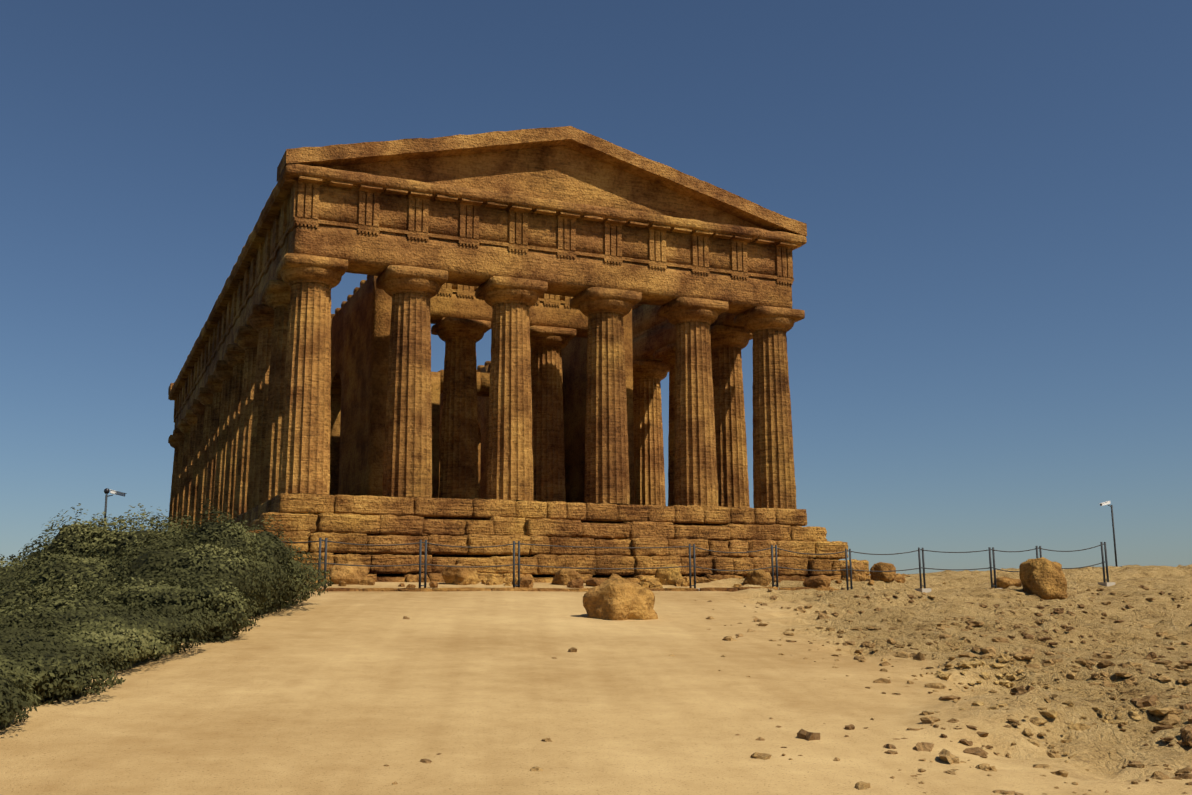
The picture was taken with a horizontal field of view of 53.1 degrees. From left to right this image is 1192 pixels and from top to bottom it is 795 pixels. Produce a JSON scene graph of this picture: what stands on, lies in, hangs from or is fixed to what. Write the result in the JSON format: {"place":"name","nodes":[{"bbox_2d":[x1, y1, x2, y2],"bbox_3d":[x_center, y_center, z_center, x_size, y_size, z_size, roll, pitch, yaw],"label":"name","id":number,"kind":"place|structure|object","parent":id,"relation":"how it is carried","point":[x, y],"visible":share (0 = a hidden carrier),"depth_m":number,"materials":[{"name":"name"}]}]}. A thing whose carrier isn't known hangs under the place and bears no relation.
{"place":"outdoors","nodes":[
{"label":"outdoors","id":0,"kind":"place"},
{"bbox_2d":[0,564,1191,794],"bbox_3d":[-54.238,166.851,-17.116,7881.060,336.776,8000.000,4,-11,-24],"label":"ground","id":1,"kind":"structure","parent":0,"point":[356,692],"depth_m":11.41,"materials":[{"name":"beige sand"}]},
{"bbox_2d":[104,488,126,524],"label":"floodlight pole","id":2,"kind":"object","parent":1,"relation":"on","point":[106,491],"visible":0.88,"depth_m":44.13,"materials":[{"name":"grey metal"}]},
{"bbox_2d":[0,498,333,730],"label":"lentisk shrubs","id":3,"kind":"object","parent":1,"relation":"on","point":[81,604],"visible":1,"depth_m":15.97,"materials":[{"name":"green plant"}]},
{"bbox_2d":[329,562,368,584],"bbox_3d":[-6.086,4.346,29.311,1.000,0.620,0.760,4,-11,-24],"label":"fallen block","id":4,"kind":"object","parent":1,"relation":"on","point":[352,575],"depth_m":29.02,"materials":[{"name":"beige stone"}]},
{"bbox_2d":[442,564,478,584],"bbox_3d":[-3.429,4.513,30.266,0.796,0.574,1.114,-4,-11,18],"label":"fallen block","id":5,"kind":"object","parent":1,"relation":"on","point":[459,575],"depth_m":29.84,"materials":[{"name":"brown stone"}]},
{"bbox_2d":[229,493,870,582],"bbox_3d":[-8.804,7.934,53.050,20.302,3.368,42.797,4,-11,-24],"label":"stepped stone base","id":6,"kind":"object","parent":1,"relation":"on","point":[369,519],"visible":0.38,"depth_m":34.57,"materials":[{"name":"stone"}]},
{"bbox_2d":[168,435,178,529],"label":"column","id":7,"kind":"structure","parent":6,"relation":"on","point":[173,442],"depth_m":67.63,"materials":[{"name":"stone"}]},
{"bbox_2d":[173,427,184,528],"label":"column","id":8,"kind":"structure","parent":6,"relation":"on","point":[178,435],"depth_m":64.94,"materials":[{"name":"stone"}]},
{"bbox_2d":[177,419,190,530],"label":"column","id":9,"kind":"structure","parent":6,"relation":"on","point":[184,427],"depth_m":62.05,"materials":[{"name":"stone"}]},
{"bbox_2d":[183,409,197,527],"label":"column","id":10,"kind":"structure","parent":6,"relation":"on","point":[190,417],"depth_m":59.15,"materials":[{"name":"stone"}]},
{"bbox_2d":[189,399,204,530],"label":"column","id":11,"kind":"structure","parent":6,"relation":"on","point":[197,407],"depth_m":56.24,"materials":[{"name":"stone"}]},
{"bbox_2d":[196,387,212,528],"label":"column","id":12,"kind":"structure","parent":6,"relation":"on","point":[205,397],"depth_m":53.33,"materials":[{"name":"stone"}]},
{"bbox_2d":[204,375,222,521],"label":"column","id":13,"kind":"structure","parent":6,"relation":"on","point":[213,384],"depth_m":50.46,"materials":[{"name":"stone"}]},
{"bbox_2d":[212,360,232,522],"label":"column","id":14,"kind":"structure","parent":6,"relation":"on","point":[223,371],"depth_m":47.55,"materials":[{"name":"stone"}]},
{"bbox_2d":[222,344,244,521],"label":"column","id":15,"kind":"structure","parent":6,"relation":"on","point":[233,355],"depth_m":44.65,"materials":[{"name":"stone"}]},
{"bbox_2d":[233,326,258,517],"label":"column","id":16,"kind":"structure","parent":6,"relation":"on","point":[246,338],"depth_m":41.76,"materials":[{"name":"stone"}]},
{"bbox_2d":[246,304,273,510],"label":"column","id":17,"kind":"structure","parent":6,"relation":"on","point":[260,318],"depth_m":38.88,"materials":[{"name":"stone"}]},
{"bbox_2d":[261,280,290,503],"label":"column","id":18,"kind":"structure","parent":6,"relation":"on","point":[275,295],"depth_m":36.00,"materials":[{"name":"stone"}]},
{"bbox_2d":[276,253,347,494],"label":"column","id":19,"kind":"structure","parent":6,"relation":"on","point":[311,281],"depth_m":33.36,"materials":[{"name":"stone"}]},
{"bbox_2d":[376,265,447,497],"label":"column","id":20,"kind":"structure","parent":6,"relation":"on","point":[411,291],"depth_m":34.54,"materials":[{"name":"stone"}]},
{"bbox_2d":[329,275,634,504],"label":"inner wall","id":21,"kind":"structure","parent":6,"relation":"on","point":[360,326],"depth_m":42.62,"materials":[{"name":"stone"}]},
{"bbox_2d":[431,317,490,498],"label":"column","id":22,"kind":"structure","parent":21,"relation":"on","point":[460,337],"depth_m":40.46,"materials":[{"name":"stone"}]},
{"bbox_2d":[530,325,575,501],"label":"column","id":23,"kind":"structure","parent":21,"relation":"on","point":[548,344],"depth_m":41.73,"materials":[{"name":"stone"}]},
{"bbox_2d":[475,276,547,500],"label":"column","id":24,"kind":"structure","parent":6,"relation":"on","point":[510,301],"depth_m":35.81,"materials":[{"name":"stone"}]},
{"bbox_2d":[570,287,641,504],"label":"column","id":25,"kind":"structure","parent":6,"relation":"on","point":[605,311],"depth_m":37.09,"materials":[{"name":"stone"}]},
{"bbox_2d":[633,360,668,505],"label":"column","id":26,"kind":"structure","parent":6,"relation":"on","point":[649,473],"depth_m":47.99,"materials":[{"name":"stone"}]},
{"bbox_2d":[653,343,674,505],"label":"column","id":27,"kind":"structure","parent":6,"relation":"on","point":[666,355],"depth_m":45.32,"materials":[{"name":"stone"}]},
{"bbox_2d":[657,297,728,506],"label":"column","id":28,"kind":"structure","parent":6,"relation":"on","point":[692,320],"depth_m":38.35,"materials":[{"name":"stone"}]},
{"bbox_2d":[710,325,752,506],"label":"column","id":29,"kind":"structure","parent":6,"relation":"on","point":[729,344],"depth_m":42.18,"materials":[{"name":"stone"}]},
{"bbox_2d":[733,305,804,508],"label":"column","id":30,"kind":"structure","parent":6,"relation":"on","point":[769,328],"depth_m":39.54,"materials":[{"name":"stone"}]},
{"bbox_2d":[551,568,580,584],"bbox_3d":[-0.802,4.728,31.319,0.704,0.516,0.742,4,-11,-24],"label":"fallen block","id":31,"kind":"object","parent":1,"relation":"on","point":[563,576],"depth_m":31.03,"materials":[{"name":"brown stone"}]},
{"bbox_2d":[315,587,838,591],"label":"fence kerb","id":32,"kind":"structure","parent":1,"relation":"on","point":[547,589],"depth_m":28.55,"materials":[{"name":"stone"}]},
{"bbox_2d":[318,538,326,588],"bbox_3d":[-6.157,3.801,26.823,0.320,1.280,0.320,4,-11,-24],"label":"fence post","id":33,"kind":"object","parent":32,"relation":"on","point":[325,556],"visible":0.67,"depth_m":26.84,"materials":[{"name":"grey metal"}]},
{"bbox_2d":[252,535,1104,571],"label":"fence ropes","id":34,"kind":"object","parent":33,"relation":"attached to","point":[672,567],"visible":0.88,"depth_m":30.27,"materials":[{"name":"grey fabric"}]},
{"bbox_2d":[419,540,426,587],"bbox_3d":[-4.032,3.958,27.754,0.320,1.280,0.320,4,-11,-24],"label":"fence post","id":35,"kind":"object","parent":32,"relation":"on","point":[424,563],"visible":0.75,"depth_m":27.75,"materials":[{"name":"grey metal"}]},
{"bbox_2d":[513,541,519,586],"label":"fence post","id":36,"kind":"object","parent":32,"relation":"on","point":[514,543],"visible":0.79,"depth_m":28.68,"materials":[{"name":"grey metal"}]},
{"bbox_2d":[689,544,699,590],"bbox_3d":[2.474,4.409,30.610,0.320,1.280,0.320,4,-11,-24],"label":"fence post","id":37,"kind":"object","parent":32,"relation":"on","point":[694,567],"visible":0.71,"depth_m":30.60,"materials":[{"name":"grey metal"}]},
{"bbox_2d":[771,545,778,589],"bbox_3d":[4.738,4.555,31.605,0.320,1.280,0.320,4,-11,-24],"label":"fence post","id":38,"kind":"object","parent":32,"relation":"on","point":[773,566],"visible":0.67,"depth_m":31.60,"materials":[{"name":"grey metal"}]},
{"bbox_2d":[845,549,852,589],"bbox_3d":[6.906,4.772,32.545,0.320,1.280,0.320,4,-11,-24],"label":"fence post","id":39,"kind":"object","parent":32,"relation":"on","point":[850,564],"visible":0.62,"depth_m":32.54,"materials":[{"name":"grey metal"}]},
{"bbox_2d":[583,578,657,619],"bbox_3d":[0.419,3.619,21.158,1.211,0.834,1.021,9,-14,-43],"label":"boulder","id":40,"kind":"object","parent":1,"relation":"on","point":[617,599],"visible":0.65,"depth_m":20.79,"materials":[{"name":"beige stone"}]},
{"bbox_2d":[309,573,945,588],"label":"rubble stones","id":41,"kind":"object","parent":1,"relation":"on","point":[820,581],"visible":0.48,"depth_m":30.95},
{"bbox_2d":[654,564,682,584],"bbox_3d":[2.030,4.902,32.761,0.806,0.633,0.717,-2,-10,12],"label":"fallen block","id":42,"kind":"object","parent":1,"relation":"on","point":[669,576],"depth_m":32.48,"materials":[{"name":"beige stone"}]},
{"bbox_2d":[743,568,771,585],"bbox_3d":[4.620,5.140,33.762,0.803,0.601,0.660,9,-13,-42],"label":"boulder","id":43,"kind":"object","parent":1,"relation":"on","point":[760,577],"depth_m":33.50,"materials":[{"name":"brown stone"}]},
{"bbox_2d":[384,585,1191,794],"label":"ground rubble","id":44,"kind":"object","parent":1,"relation":"on","point":[1170,719],"visible":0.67,"depth_m":14.21,"materials":[{"name":"brown stone"}]},
{"bbox_2d":[840,562,865,580],"bbox_3d":[7.501,5.104,34.755,0.648,0.619,0.762,4,-11,-24],"label":"fallen block","id":45,"kind":"object","parent":1,"relation":"on","point":[858,575],"depth_m":34.47,"materials":[{"name":"beige stone"}]},
{"bbox_2d":[870,562,895,581],"bbox_3d":[8.409,5.126,34.829,0.714,0.650,0.677,-8,-13,38],"label":"fallen block","id":46,"kind":"object","parent":1,"relation":"on","point":[883,576],"depth_m":34.59,"materials":[{"name":"brown stone"}]},
{"bbox_2d":[915,548,930,592],"bbox_3d":[9.092,4.830,33.241,0.320,1.280,0.320,4,-11,-24],"label":"fence post","id":47,"kind":"object","parent":1,"relation":"on","point":[924,589],"visible":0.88,"depth_m":33.20,"materials":[{"name":"grey metal"}]},
{"bbox_2d":[985,547,1001,588],"bbox_3d":[11.100,4.839,33.345,0.320,1.280,0.320,4,-11,-24],"label":"fence post","id":48,"kind":"object","parent":1,"relation":"on","point":[991,567],"visible":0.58,"depth_m":33.34,"materials":[{"name":"grey metal"}]},
{"bbox_2d":[993,577,1021,588],"bbox_3d":[11.616,5.258,33.672,0.907,0.381,0.667,4,-11,-24],"label":"fallen block","id":49,"kind":"object","parent":1,"relation":"on","point":[1004,582],"depth_m":33.39,"materials":[{"name":"beige stone"}]},
{"bbox_2d":[1036,546,1041,558],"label":"fence post","id":50,"kind":"object","parent":1,"relation":"on","point":[1040,551],"visible":0.29,"depth_m":33.48,"materials":[{"name":"grey metal"}]},
{"bbox_2d":[1019,557,1067,598],"bbox_3d":[11.792,4.741,31.285,1.183,1.106,1.309,1,-10,-9],"label":"boulder","id":51,"kind":"object","parent":1,"relation":"on","point":[1043,578],"visible":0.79,"depth_m":30.80,"materials":[{"name":"beige stone"}]},
{"bbox_2d":[1098,542,1114,586],"bbox_3d":[14.332,4.710,33.560,0.320,1.280,0.320,4,-11,-24],"label":"fence post","id":52,"kind":"object","parent":1,"relation":"on","point":[1107,583],"visible":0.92,"depth_m":33.53,"materials":[{"name":"grey metal"}]},
{"bbox_2d":[1099,501,1117,566],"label":"street lamp","id":53,"kind":"object","parent":1,"relation":"on","point":[1105,503],"visible":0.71,"depth_m":53.44,"materials":[{"name":"grey metal"}]},
{"bbox_2d":[0,0,1191,573],"label":"sky","id":54,"kind":"structure","parent":0,"point":[991,347],"materials":[{"name":"blue"}]},
{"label":"column","id":55,"kind":"object","parent":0,"visible":0},
{"bbox_2d":[168,163,806,427],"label":"entablature","id":56,"kind":"structure","parent":55,"relation":"on","point":[368,224],"depth_m":37.17,"materials":[{"name":"stone"}]},
{"bbox_2d":[168,383,173,394],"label":"temple pediment","id":57,"kind":"structure","parent":56,"relation":"on","point":[170,387],"depth_m":68.16,"materials":[{"name":"stone"}]},
{"bbox_2d":[277,126,806,235],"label":"pediment","id":58,"kind":"structure","parent":56,"relation":"on","point":[570,164],"depth_m":37.54,"materials":[{"name":"stone"}]}
]}

